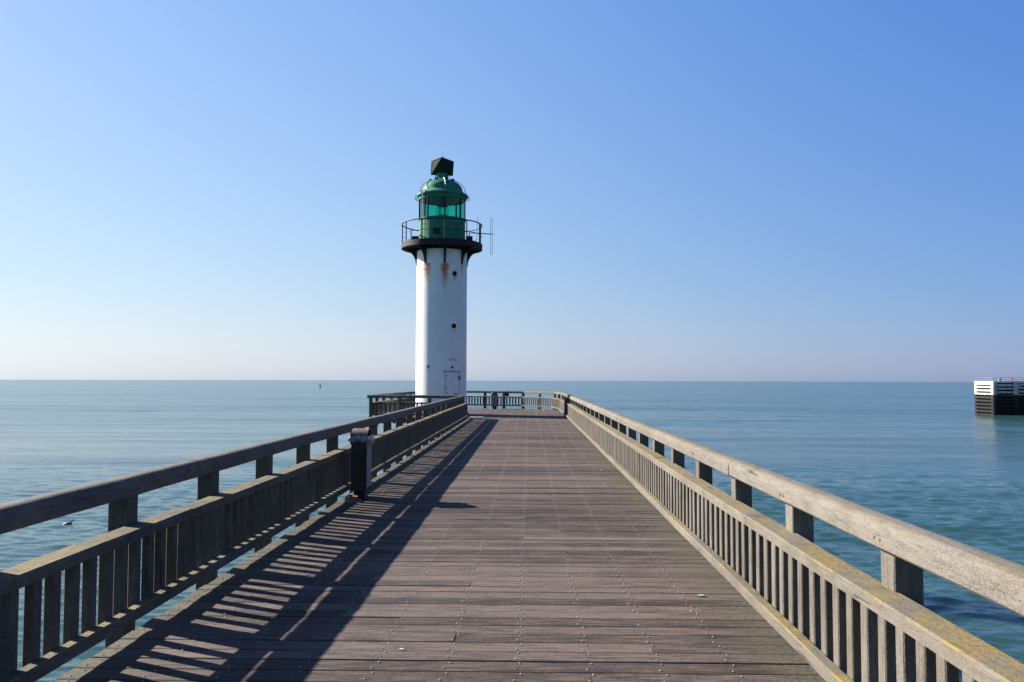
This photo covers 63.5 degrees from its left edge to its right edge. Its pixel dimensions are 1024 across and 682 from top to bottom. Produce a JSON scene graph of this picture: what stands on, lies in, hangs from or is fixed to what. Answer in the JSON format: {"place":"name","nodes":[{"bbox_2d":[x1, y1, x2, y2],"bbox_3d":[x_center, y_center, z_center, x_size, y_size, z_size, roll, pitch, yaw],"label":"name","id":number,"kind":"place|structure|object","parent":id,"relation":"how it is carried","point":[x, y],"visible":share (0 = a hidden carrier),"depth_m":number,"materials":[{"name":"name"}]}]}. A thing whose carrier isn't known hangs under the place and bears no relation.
{"place":"outdoors","nodes":[
{"label":"outdoors","id":0,"kind":"place"},
{"bbox_2d":[55,408,825,681],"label":"boardwalk","id":1,"kind":"structure","parent":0,"point":[523,545],"depth_m":6.35,"materials":[{"name":"brown wood"}]},
{"bbox_2d":[0,396,468,681],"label":"wooden railing","id":2,"kind":"object","parent":1,"relation":"attached to","point":[206,536],"visible":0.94,"depth_m":5.90,"materials":[{"name":"brown wood"}]},
{"bbox_2d":[344,428,374,501],"bbox_3d":[-2.116,1.701,11.390,0.333,0.983,0.639,0,-3,1],"label":"litter bin","id":3,"kind":"object","parent":1,"relation":"on","point":[362,440],"visible":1,"depth_m":11.29,"materials":[{"name":"metal"}]},
{"bbox_2d":[401,157,492,414],"bbox_3d":[-3.317,-2.470,39.036,3.818,13.050,3.818,2,-3,-34],"label":"lighthouse","id":4,"kind":"object","parent":1,"relation":"on","point":[441,249],"visible":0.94,"depth_m":38.08,"materials":[{"name":"paint"}]},
{"bbox_2d":[420,197,426,217],"bbox_3d":[-4.163,-6.295,38.643,0.081,1.070,0.819,2,-3,-34],"label":"window pane","id":5,"kind":"structure","parent":4,"relation":"in","point":[426,197],"depth_m":38.50,"materials":[{"name":"teal glass"}]},
{"bbox_2d":[428,196,443,215],"bbox_3d":[-3.509,-6.313,38.205,0.819,1.070,0.082,0,-3,11],"label":"window pane","id":6,"kind":"structure","parent":4,"relation":"in","point":[435,203],"depth_m":38.17,"materials":[{"name":"teal glass"}]},
{"bbox_2d":[443,371,460,398],"bbox_3d":[-2.726,2.339,37.789,0.896,1.930,0.201,2,-3,-30],"label":"door","id":7,"kind":"structure","parent":4,"relation":"in","point":[452,378],"depth_m":37.80,"materials":[{"name":"paint"}]},
{"bbox_2d":[446,196,459,216],"bbox_3d":[-2.736,-6.304,38.358,0.819,1.070,0.081,2,-3,-34],"label":"window pane","id":8,"kind":"structure","parent":4,"relation":"in","point":[452,203],"depth_m":38.31,"materials":[{"name":"teal glass"}]},
{"bbox_2d":[461,199,464,218],"bbox_3d":[-2.298,-6.273,39.011,0.082,1.070,0.819,0,-3,11],"label":"window pane","id":9,"kind":"structure","parent":4,"relation":"in","point":[462,201],"depth_m":38.81,"materials":[{"name":"teal glass"}]},
{"bbox_2d":[367,391,569,425],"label":"wooden railing","id":10,"kind":"object","parent":1,"relation":"attached to","point":[377,407],"visible":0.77,"depth_m":42.38,"materials":[{"name":"brown wood"}]},
{"bbox_2d":[565,395,1023,681],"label":"wooden railing","id":11,"kind":"object","parent":1,"relation":"attached to","point":[855,624],"visible":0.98,"depth_m":4.64,"materials":[{"name":"brown wood"}]},
{"bbox_2d":[491,392,497,408],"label":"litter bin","id":12,"kind":"object","parent":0,"point":[494,400],"visible":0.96,"depth_m":45.93,"materials":[{"name":"metal"}]},
{"bbox_2d":[0,380,1023,681],"bbox_3d":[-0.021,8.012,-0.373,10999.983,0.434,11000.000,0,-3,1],"label":"sea","id":13,"kind":"structure","parent":0,"point":[944,458],"depth_m":108.12,"materials":[{"name":"liquid"}]},
{"bbox_2d":[974,377,1023,414],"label":"jetty head","id":14,"kind":"object","parent":13,"relation":"in","point":[999,397],"visible":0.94,"depth_m":193.77},
{"bbox_2d":[0,0,1023,381],"label":"sky","id":15,"kind":"structure","parent":0,"point":[671,190],"materials":[{"name":"blue"}]}
]}

